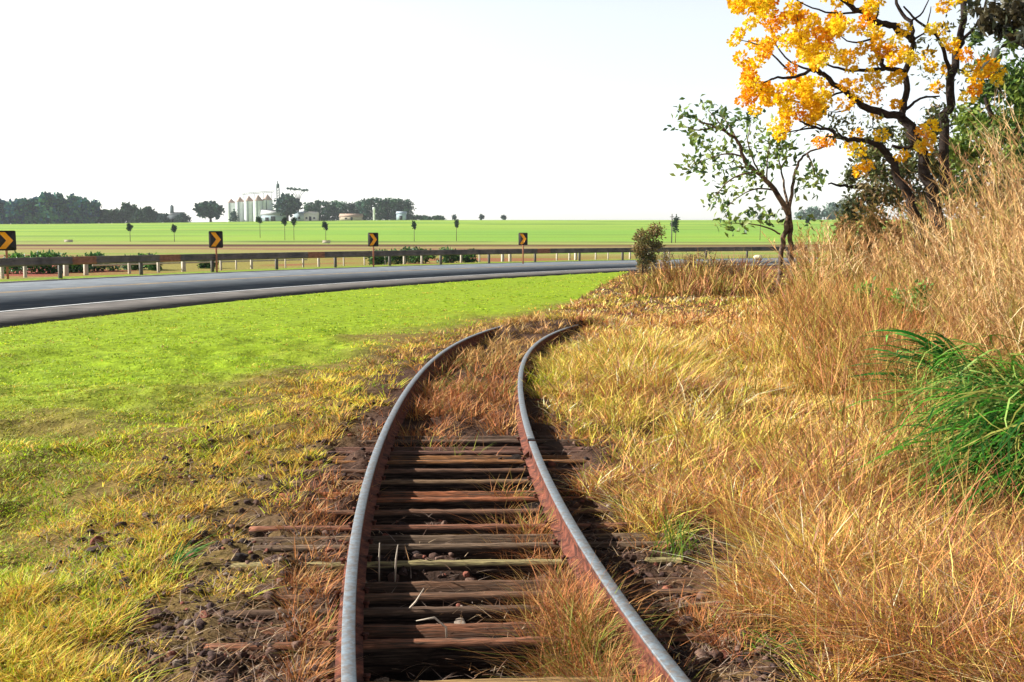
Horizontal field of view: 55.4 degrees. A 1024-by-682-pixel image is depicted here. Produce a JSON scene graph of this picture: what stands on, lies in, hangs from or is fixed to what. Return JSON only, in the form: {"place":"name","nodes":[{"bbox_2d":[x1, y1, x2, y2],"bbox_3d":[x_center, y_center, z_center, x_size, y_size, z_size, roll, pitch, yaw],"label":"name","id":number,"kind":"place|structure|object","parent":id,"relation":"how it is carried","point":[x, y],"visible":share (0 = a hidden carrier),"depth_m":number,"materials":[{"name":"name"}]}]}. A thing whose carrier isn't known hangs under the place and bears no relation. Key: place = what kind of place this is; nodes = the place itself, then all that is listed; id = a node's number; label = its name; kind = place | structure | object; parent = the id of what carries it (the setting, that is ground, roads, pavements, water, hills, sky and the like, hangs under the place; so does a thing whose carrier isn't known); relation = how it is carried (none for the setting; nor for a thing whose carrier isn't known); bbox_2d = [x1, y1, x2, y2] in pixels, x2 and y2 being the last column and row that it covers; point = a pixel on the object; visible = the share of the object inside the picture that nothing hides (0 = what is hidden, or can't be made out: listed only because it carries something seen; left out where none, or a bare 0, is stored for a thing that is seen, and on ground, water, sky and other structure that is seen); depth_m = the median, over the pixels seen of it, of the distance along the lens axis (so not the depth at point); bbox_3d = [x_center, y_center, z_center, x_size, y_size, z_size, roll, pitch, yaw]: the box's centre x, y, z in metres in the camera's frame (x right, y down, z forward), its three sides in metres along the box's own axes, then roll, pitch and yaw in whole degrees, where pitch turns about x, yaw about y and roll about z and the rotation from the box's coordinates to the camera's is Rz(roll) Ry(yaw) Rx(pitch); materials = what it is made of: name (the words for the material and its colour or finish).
{"place":"outdoors","nodes":[
{"label":"outdoors","id":0,"kind":"place"},
{"bbox_2d":[0,258,826,311],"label":"road","id":1,"kind":"structure","parent":0,"point":[17,299],"depth_m":34.28,"materials":[{"name":"asphalt"}]},
{"bbox_2d":[10,260,751,291],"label":"line","id":2,"kind":"object","parent":1,"relation":"on","point":[255,277],"visible":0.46,"depth_m":36.18,"materials":[{"name":"white paint"}]},
{"bbox_2d":[4,260,761,292],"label":"line","id":3,"kind":"object","parent":1,"relation":"on","point":[264,277],"visible":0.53,"depth_m":36.60,"materials":[{"name":"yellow paint"}]},
{"bbox_2d":[0,263,777,311],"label":"edge line","id":4,"kind":"object","parent":1,"relation":"on","point":[253,289],"visible":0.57,"depth_m":27.53,"materials":[{"name":"white paint"}]},
{"bbox_2d":[0,219,1023,681],"bbox_3d":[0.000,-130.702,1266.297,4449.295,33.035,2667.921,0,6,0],"label":"ground","id":5,"kind":"structure","parent":0,"point":[110,239],"depth_m":12.20,"materials":[{"name":"plant"}]},
{"bbox_2d":[0,231,16,278],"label":"chevron sign","id":6,"kind":"object","parent":5,"relation":"on","point":[7,241],"visible":0.88,"depth_m":36.34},
{"bbox_2d":[0,197,36,223],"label":"broadleaf tree","id":7,"kind":"object","parent":5,"relation":"on","point":[19,211],"visible":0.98,"depth_m":636.68,"materials":[{"name":"green plant"}]},
{"bbox_2d":[3,250,34,273],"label":"roadside shrub","id":8,"kind":"object","parent":5,"relation":"on","point":[17,255],"visible":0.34,"depth_m":45.12,"materials":[{"name":"green plant"}]},
{"bbox_2d":[26,249,62,272],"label":"roadside shrub","id":9,"kind":"object","parent":5,"relation":"on","point":[48,269],"visible":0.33,"depth_m":46.25,"materials":[{"name":"green plant"}]},
{"bbox_2d":[33,191,67,223],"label":"broadleaf tree","id":10,"kind":"object","parent":5,"relation":"on","point":[52,207],"visible":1,"depth_m":635.73,"materials":[{"name":"green plant"}]},
{"bbox_2d":[46,250,92,271],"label":"roadside shrub","id":11,"kind":"object","parent":5,"relation":"on","point":[74,268],"visible":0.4,"depth_m":47.39,"materials":[{"name":"green plant"}]},
{"bbox_2d":[63,193,82,223],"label":"broadleaf tree","id":12,"kind":"object","parent":5,"relation":"on","point":[72,199],"visible":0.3,"depth_m":644.52,"materials":[{"name":"green plant"}]},
{"bbox_2d":[66,197,102,223],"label":"broadleaf tree","id":13,"kind":"object","parent":5,"relation":"on","point":[85,210],"visible":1,"depth_m":636.72,"materials":[{"name":"green plant"}]},
{"bbox_2d":[66,251,124,270],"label":"roadside shrub","id":14,"kind":"object","parent":5,"relation":"on","point":[110,268],"visible":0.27,"depth_m":48.91,"materials":[{"name":"green plant"}]},
{"bbox_2d":[101,207,125,222],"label":"broadleaf tree","id":15,"kind":"object","parent":5,"relation":"on","point":[113,216],"visible":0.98,"depth_m":640.73,"materials":[{"name":"green plant"}]},
{"bbox_2d":[120,201,140,222],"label":"broadleaf tree","id":16,"kind":"object","parent":5,"relation":"on","point":[128,209],"visible":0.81,"depth_m":645.66,"materials":[{"name":"green plant"}]},
{"bbox_2d":[129,206,156,222],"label":"broadleaf tree","id":17,"kind":"object","parent":5,"relation":"on","point":[145,214],"visible":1,"depth_m":640.08,"materials":[{"name":"green plant"}]},
{"bbox_2d":[155,213,169,222],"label":"broadleaf tree","id":18,"kind":"object","parent":5,"relation":"on","point":[164,218],"visible":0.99,"depth_m":636.55,"materials":[{"name":"green plant"}]},
{"bbox_2d":[165,204,184,222],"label":"towered building","id":19,"kind":"structure","parent":5,"relation":"on","point":[172,215],"depth_m":647.16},
{"bbox_2d":[175,212,191,221],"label":"broadleaf tree","id":20,"kind":"object","parent":5,"relation":"on","point":[181,217],"visible":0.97,"depth_m":635.68,"materials":[{"name":"green plant"}]},
{"bbox_2d":[169,538,212,566],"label":"green grass clump","id":21,"kind":"object","parent":5,"relation":"on","point":[185,555],"visible":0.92,"depth_m":4.76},
{"bbox_2d":[192,200,224,221],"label":"broadleaf tree","id":22,"kind":"object","parent":5,"relation":"on","point":[210,209],"visible":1,"depth_m":645.30,"materials":[{"name":"green plant"}]},
{"bbox_2d":[209,231,222,271],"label":"chevron sign","id":23,"kind":"object","parent":5,"relation":"on","point":[215,239],"visible":0.96,"depth_m":43.27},
{"bbox_2d":[226,199,234,221],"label":"grain silo","id":24,"kind":"object","parent":5,"relation":"on","point":[230,205],"visible":0.58,"depth_m":660.56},
{"bbox_2d":[235,197,244,221],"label":"grain silo","id":25,"kind":"object","parent":5,"relation":"on","point":[239,203],"visible":0.68,"depth_m":653.78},
{"bbox_2d":[244,196,253,221],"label":"grain silo","id":26,"kind":"object","parent":5,"relation":"on","point":[248,210],"visible":0.91,"depth_m":649.78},
{"bbox_2d":[253,195,262,220],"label":"grain silo","id":27,"kind":"object","parent":5,"relation":"on","point":[257,204],"visible":0.72,"depth_m":646.63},
{"bbox_2d":[263,194,272,209],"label":"grain silo","id":28,"kind":"object","parent":5,"relation":"on","point":[267,202],"visible":0.53,"depth_m":648.27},
{"bbox_2d":[260,210,285,220],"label":"grain shed","id":29,"kind":"structure","parent":5,"relation":"on","point":[270,215],"depth_m":642.07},
{"bbox_2d":[272,192,303,220],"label":"broadleaf tree","id":30,"kind":"object","parent":5,"relation":"on","point":[287,204],"visible":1,"depth_m":631.81,"materials":[{"name":"green plant"}]},
{"bbox_2d":[303,212,318,220],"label":"white house","id":31,"kind":"structure","parent":5,"relation":"on","point":[311,216],"depth_m":638.15,"materials":[{"name":"paint"}]},
{"bbox_2d":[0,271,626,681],"bbox_3d":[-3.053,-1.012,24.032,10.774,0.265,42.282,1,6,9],"label":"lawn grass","id":32,"kind":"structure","parent":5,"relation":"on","point":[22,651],"depth_m":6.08,"materials":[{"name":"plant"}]},
{"bbox_2d":[319,200,333,220],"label":"eucalyptus tree","id":33,"kind":"object","parent":5,"relation":"on","point":[327,211],"visible":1,"depth_m":657.20,"materials":[{"name":"green plant"}]},
{"bbox_2d":[0,252,669,278],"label":"guardrail","id":34,"kind":"object","parent":5,"relation":"on","point":[86,271],"visible":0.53,"depth_m":47.91,"materials":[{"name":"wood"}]},
{"bbox_2d":[330,200,341,220],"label":"eucalyptus tree","id":35,"kind":"object","parent":5,"relation":"on","point":[334,212],"visible":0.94,"depth_m":661.91,"materials":[{"name":"green plant"}]},
{"bbox_2d":[336,201,348,219],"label":"eucalyptus tree","id":36,"kind":"object","parent":5,"relation":"on","point":[343,208],"visible":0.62,"depth_m":657.50,"materials":[{"name":"green plant"}]},
{"bbox_2d":[339,214,362,219],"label":"beige house","id":37,"kind":"structure","parent":5,"relation":"on","point":[350,216],"depth_m":646.10,"materials":[{"name":"concrete"}]},
{"bbox_2d":[359,198,370,219],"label":"eucalyptus tree","id":38,"kind":"object","parent":5,"relation":"on","point":[364,209],"visible":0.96,"depth_m":651.45,"materials":[{"name":"green plant"}]},
{"bbox_2d":[367,197,377,219],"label":"eucalyptus tree","id":39,"kind":"object","parent":5,"relation":"on","point":[373,203],"visible":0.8,"depth_m":655.00,"materials":[{"name":"green plant"}]},
{"bbox_2d":[368,233,378,266],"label":"chevron sign","id":40,"kind":"object","parent":5,"relation":"on","point":[373,240],"visible":0.96,"depth_m":50.72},
{"bbox_2d":[365,249,391,264],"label":"roadside shrub","id":41,"kind":"object","parent":5,"relation":"on","point":[378,260],"visible":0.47,"depth_m":56.97,"materials":[{"name":"green plant"}]},
{"bbox_2d":[372,198,385,219],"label":"eucalyptus tree","id":42,"kind":"object","parent":5,"relation":"on","point":[379,209],"visible":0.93,"depth_m":652.12,"materials":[{"name":"green plant"}]},
{"bbox_2d":[382,198,390,219],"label":"eucalyptus tree","id":43,"kind":"object","parent":5,"relation":"on","point":[387,210],"visible":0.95,"depth_m":655.74,"materials":[{"name":"green plant"}]},
{"bbox_2d":[388,198,399,219],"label":"eucalyptus tree","id":44,"kind":"object","parent":5,"relation":"on","point":[392,204],"visible":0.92,"depth_m":652.05,"materials":[{"name":"green plant"}]},
{"bbox_2d":[0,263,796,327],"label":"road shoulder","id":45,"kind":"object","parent":5,"relation":"on","point":[27,317],"visible":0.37,"depth_m":24.98},
{"bbox_2d":[382,247,415,264],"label":"roadside shrub","id":46,"kind":"object","parent":5,"relation":"on","point":[397,259],"visible":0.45,"depth_m":59.56,"materials":[{"name":"green plant"}]},
{"bbox_2d":[0,246,806,277],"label":"guardrail","id":47,"kind":"object","parent":5,"relation":"on","point":[61,261],"visible":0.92,"depth_m":47.78,"materials":[{"name":"metal"}]},
{"bbox_2d":[0,257,816,282],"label":"road shoulder","id":48,"kind":"object","parent":5,"relation":"on","point":[281,270],"visible":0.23,"depth_m":43.99},
{"bbox_2d":[401,199,416,219],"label":"eucalyptus tree","id":49,"kind":"object","parent":5,"relation":"on","point":[407,207],"visible":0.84,"depth_m":652.16,"materials":[{"name":"green plant"}]},
{"bbox_2d":[334,326,499,681],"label":"railway rail","id":50,"kind":"object","parent":5,"relation":"on","point":[349,638],"visible":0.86,"depth_m":4.92,"materials":[{"name":"metal"}]},
{"bbox_2d":[401,246,437,263],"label":"roadside shrub","id":51,"kind":"object","parent":5,"relation":"on","point":[416,259],"visible":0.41,"depth_m":61.68,"materials":[{"name":"green plant"}]},
{"bbox_2d":[36,399,820,681],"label":"ballast gravel","id":52,"kind":"structure","parent":5,"relation":"on","point":[239,556],"depth_m":4.37,"materials":[{"name":"gravel"}]},
{"bbox_2d":[26,362,841,681],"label":"straw litter","id":53,"kind":"object","parent":5,"relation":"on","point":[250,668],"visible":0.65,"depth_m":4.24,"materials":[{"name":"plant"}]},
{"bbox_2d":[289,476,591,491],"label":"railway sleeper","id":54,"kind":"object","parent":5,"relation":"on","point":[392,485],"visible":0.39,"depth_m":6.37,"materials":[{"name":"wood"}]},
{"bbox_2d":[299,455,586,468],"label":"railway sleeper","id":55,"kind":"object","parent":5,"relation":"on","point":[445,462],"visible":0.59,"depth_m":6.94,"materials":[{"name":"wood"}]},
{"bbox_2d":[274,490,614,509],"bbox_3d":[-0.402,1.040,6.045,2.099,0.226,0.216,0,6,-1],"label":"railway sleeper","id":56,"kind":"object","parent":5,"relation":"on","point":[406,500],"visible":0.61,"depth_m":5.95,"materials":[{"name":"wood"}]},
{"bbox_2d":[295,464,604,479],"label":"railway sleeper","id":57,"kind":"object","parent":5,"relation":"on","point":[432,474],"visible":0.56,"depth_m":6.67,"materials":[{"name":"wood"}]},
{"bbox_2d":[249,520,658,536],"bbox_3d":[-0.314,1.104,5.449,2.261,0.226,0.147,0,6,-2],"label":"railway sleeper","id":58,"kind":"object","parent":5,"relation":"on","point":[440,529],"visible":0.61,"depth_m":5.37,"materials":[{"name":"wood"}]},
{"bbox_2d":[436,246,471,262],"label":"roadside shrub","id":59,"kind":"object","parent":5,"relation":"on","point":[449,258],"visible":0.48,"depth_m":62.54,"materials":[{"name":"green plant"}]},
{"bbox_2d":[229,555,681,579],"bbox_3d":[-0.278,1.168,4.851,2.233,0.226,0.146,0,6,-2],"label":"railway sleeper","id":60,"kind":"object","parent":5,"relation":"on","point":[476,568],"visible":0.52,"depth_m":4.78,"materials":[{"name":"wood"}]},
{"bbox_2d":[328,446,582,455],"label":"railway sleeper","id":61,"kind":"object","parent":5,"relation":"on","point":[407,451],"visible":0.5,"depth_m":7.25,"materials":[{"name":"wood"}]},
{"bbox_2d":[296,505,615,524],"bbox_3d":[-0.283,1.072,5.749,2.084,0.226,0.146,0,6,-2],"label":"railway sleeper","id":62,"kind":"object","parent":5,"relation":"on","point":[386,517],"visible":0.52,"depth_m":5.67,"materials":[{"name":"wood"}]},
{"bbox_2d":[212,601,707,624],"bbox_3d":[-0.211,1.233,4.253,2.127,0.226,0.146,0,6,-3],"label":"railway sleeper","id":63,"kind":"object","parent":5,"relation":"on","point":[392,615],"visible":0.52,"depth_m":4.17,"materials":[{"name":"wood"}]},
{"bbox_2d":[204,619,719,675],"bbox_3d":[-0.183,1.265,3.954,2.048,0.226,0.217,0,6,-3],"label":"railway sleeper","id":64,"kind":"object","parent":5,"relation":"on","point":[387,648],"visible":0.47,"depth_m":3.85,"materials":[{"name":"wood"}]},
{"bbox_2d":[248,532,678,559],"bbox_3d":[-0.261,1.136,5.151,2.270,0.226,0.215,0,6,-2],"label":"railway sleeper","id":65,"kind":"object","parent":5,"relation":"on","point":[462,546],"visible":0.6,"depth_m":5.07,"materials":[{"name":"wood"}]},
{"bbox_2d":[330,435,602,446],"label":"railway sleeper","id":66,"kind":"object","parent":5,"relation":"on","point":[502,441],"visible":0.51,"depth_m":7.63,"materials":[{"name":"wood"}]},
{"bbox_2d":[242,577,714,607],"bbox_3d":[-0.183,1.211,4.455,2.207,0.226,0.215,0,6,-3],"label":"railway sleeper","id":67,"kind":"object","parent":5,"relation":"on","point":[377,595],"visible":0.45,"depth_m":4.39,"materials":[{"name":"wood"}]},
{"bbox_2d":[233,312,811,681],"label":"track weeds","id":68,"kind":"object","parent":5,"relation":"on","point":[566,627],"visible":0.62,"depth_m":4.50,"materials":[{"name":"plant"}]},
{"bbox_2d":[518,233,527,263],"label":"chevron sign","id":69,"kind":"object","parent":5,"relation":"on","point":[522,239],"visible":0.96,"depth_m":56.19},
{"bbox_2d":[327,671,758,681],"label":"railway sleeper","id":70,"kind":"object","parent":5,"relation":"on","point":[366,676],"visible":0.48,"depth_m":3.52,"materials":[{"name":"wood"}]},
{"bbox_2d":[522,364,568,390],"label":"grass clump","id":71,"kind":"object","parent":5,"relation":"on","point":[543,378],"visible":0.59,"depth_m":10.07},
{"bbox_2d":[515,324,577,456],"bbox_3d":[0.373,0.279,11.611,0.571,0.136,9.190,1,6,6],"label":"railway rail","id":72,"kind":"object","parent":5,"relation":"on","point":[526,435],"visible":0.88,"depth_m":9.40,"materials":[{"name":"metal"}]},
{"bbox_2d":[525,441,690,681],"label":"railway rail","id":73,"kind":"object","parent":5,"relation":"on","point":[579,546],"visible":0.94,"depth_m":4.30,"materials":[{"name":"metal"}]},
{"bbox_2d":[630,222,665,272],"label":"bush","id":74,"kind":"object","parent":5,"relation":"on","point":[642,253],"visible":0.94,"depth_m":41.69,"materials":[{"name":"green plant"}]},
{"bbox_2d":[640,248,674,274],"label":"scrub bush","id":75,"kind":"object","parent":5,"relation":"on","point":[665,259],"visible":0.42,"depth_m":32.90,"materials":[{"name":"beige plant"}]},
{"bbox_2d":[635,503,720,561],"bbox_3d":[0.830,0.953,4.916,0.487,0.244,0.448,3,7,24],"label":"green grass clump","id":76,"kind":"object","parent":5,"relation":"on","point":[673,540],"visible":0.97,"depth_m":4.91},
{"bbox_2d":[673,254,703,273],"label":"scrub bush","id":77,"kind":"object","parent":5,"relation":"on","point":[689,259],"visible":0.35,"depth_m":30.74,"materials":[{"name":"beige plant"}]},
{"bbox_2d":[679,248,714,268],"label":"scrub bush","id":78,"kind":"object","parent":5,"relation":"on","point":[701,256],"visible":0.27,"depth_m":36.02,"materials":[{"name":"brown plant"}]},
{"bbox_2d":[700,257,732,277],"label":"scrub bush","id":79,"kind":"object","parent":5,"relation":"on","point":[713,264],"visible":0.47,"depth_m":29.79,"materials":[{"name":"brown plant"}]},
{"bbox_2d":[715,258,750,277],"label":"scrub bush","id":80,"kind":"object","parent":5,"relation":"on","point":[728,262],"visible":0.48,"depth_m":29.89,"materials":[{"name":"brown plant"}]},
{"bbox_2d":[663,94,828,293],"bbox_3d":[5.657,-3.649,23.926,4.046,5.139,4.188,2,7,21],"label":"tree","id":81,"kind":"object","parent":5,"relation":"on","point":[786,204],"visible":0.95,"depth_m":24.05,"materials":[{"name":"green plant"}]},
{"bbox_2d":[520,266,1023,681],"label":"dry grass","id":82,"kind":"structure","parent":5,"relation":"on","point":[902,647],"depth_m":5.50,"materials":[{"name":"plant"}]},
{"bbox_2d":[742,622,814,676],"bbox_3d":[0.995,1.147,3.664,0.345,0.141,0.454,2,7,21],"label":"grass clump","id":83,"kind":"object","parent":5,"relation":"on","point":[795,640],"visible":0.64,"depth_m":3.71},
{"bbox_2d":[562,246,1023,677],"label":"knee high straw","id":84,"kind":"object","parent":5,"relation":"on","point":[841,311],"visible":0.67,"depth_m":9.69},
{"bbox_2d":[803,206,821,219],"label":"broadleaf tree","id":85,"kind":"object","parent":5,"relation":"on","point":[815,211],"visible":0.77,"depth_m":656.74,"materials":[{"name":"green plant"}]},
{"bbox_2d":[820,202,841,219],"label":"broadleaf tree","id":86,"kind":"object","parent":5,"relation":"on","point":[831,209],"visible":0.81,"depth_m":655.36,"materials":[{"name":"green plant"}]},
{"bbox_2d":[831,205,860,257],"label":"thicket bush","id":87,"kind":"object","parent":5,"relation":"on","point":[844,221],"visible":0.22,"depth_m":25.74,"materials":[{"name":"brown plant"}]},
{"bbox_2d":[840,196,891,267],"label":"thicket bush","id":88,"kind":"object","parent":5,"relation":"on","point":[870,221],"visible":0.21,"depth_m":23.87,"materials":[{"name":"brown plant"}]},
{"bbox_2d":[848,276,883,309],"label":"green weed","id":89,"kind":"object","parent":5,"relation":"on","point":[869,291],"visible":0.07,"depth_m":14.50,"materials":[{"name":"green plant"}]},
{"bbox_2d":[726,0,1007,289],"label":"flowering tree","id":90,"kind":"object","parent":5,"relation":"on","point":[814,58],"visible":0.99,"depth_m":19.02,"materials":[{"name":"yellow plant"}]},
{"bbox_2d":[761,84,1023,384],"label":"tall dry grass","id":91,"kind":"structure","parent":5,"relation":"on","point":[1004,290],"depth_m":11.85,"materials":[{"name":"plant"}]},
{"bbox_2d":[828,100,972,246],"bbox_3d":[10.378,-3.943,26.564,3.876,4.941,2.634,0,6,0],"label":"leafy tree","id":92,"kind":"object","parent":5,"relation":"on","point":[869,191],"visible":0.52,"depth_m":26.04,"materials":[{"name":"green plant"}]},
{"bbox_2d":[869,208,949,271],"bbox_3d":[9.250,-1.972,22.918,1.598,2.441,1.827,5,8,38],"label":"thicket bush","id":93,"kind":"object","parent":5,"relation":"on","point":[897,229],"visible":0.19,"depth_m":22.77,"materials":[{"name":"brown plant"}]},
{"bbox_2d":[847,328,973,403],"bbox_3d":[3.561,0.288,8.490,1.212,0.802,1.640,-5,8,-40],"label":"green grass clump","id":94,"kind":"object","parent":5,"relation":"on","point":[926,344],"visible":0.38,"depth_m":8.56,"materials":[{"name":"plant"}]},
{"bbox_2d":[883,278,947,336],"bbox_3d":[5.307,-0.261,12.532,0.917,1.123,0.801,0,6,0],"label":"green weed","id":95,"kind":"object","parent":5,"relation":"on","point":[917,290],"visible":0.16,"depth_m":12.42,"materials":[{"name":"green plant"}]},
{"bbox_2d":[901,194,949,273],"bbox_3d":[9.297,-1.960,21.732,1.644,2.632,1.260,-3,7,-29],"label":"thicket bush","id":96,"kind":"object","parent":5,"relation":"on","point":[923,211],"visible":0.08,"depth_m":21.54,"materials":[{"name":"brown plant"}]},
{"bbox_2d":[832,334,1023,443],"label":"green grass clump","id":97,"kind":"object","parent":5,"relation":"on","point":[1004,371],"visible":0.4,"depth_m":7.14,"materials":[{"name":"plant"}]},
{"bbox_2d":[868,358,996,400],"bbox_3d":[3.783,0.418,8.646,1.091,0.535,1.140,-2,6,-18],"label":"green grass clump","id":98,"kind":"object","parent":5,"relation":"on","point":[927,378],"visible":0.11,"depth_m":8.56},
{"bbox_2d":[848,362,1023,527],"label":"green grass clump","id":99,"kind":"object","parent":5,"relation":"on","point":[1015,428],"visible":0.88,"depth_m":5.70,"materials":[{"name":"plant"}]},
{"bbox_2d":[943,171,1017,290],"bbox_3d":[9.678,-2.035,20.344,1.541,3.036,1.685,2,7,21],"label":"thicket bush","id":100,"kind":"object","parent":5,"relation":"on","point":[971,195],"visible":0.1,"depth_m":20.21,"materials":[{"name":"brown plant"}]},
{"bbox_2d":[938,27,1023,250],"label":"leafy tree","id":101,"kind":"object","parent":5,"relation":"on","point":[1013,80],"visible":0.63,"depth_m":21.38,"materials":[{"name":"green plant"}]},
{"bbox_2d":[958,0,1023,68],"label":"leafy tree","id":102,"kind":"object","parent":5,"relation":"on","point":[1004,13],"visible":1,"depth_m":14.80,"materials":[{"name":"green plant"}]},
{"bbox_2d":[966,171,1023,284],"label":"thicket bush","id":103,"kind":"object","parent":5,"relation":"on","point":[1022,182],"visible":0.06,"depth_m":19.24,"materials":[{"name":"brown plant"}]},
{"bbox_2d":[0,0,1023,223],"label":"sky","id":104,"kind":"structure","parent":0,"point":[467,109],"materials":[{"name":"white"}]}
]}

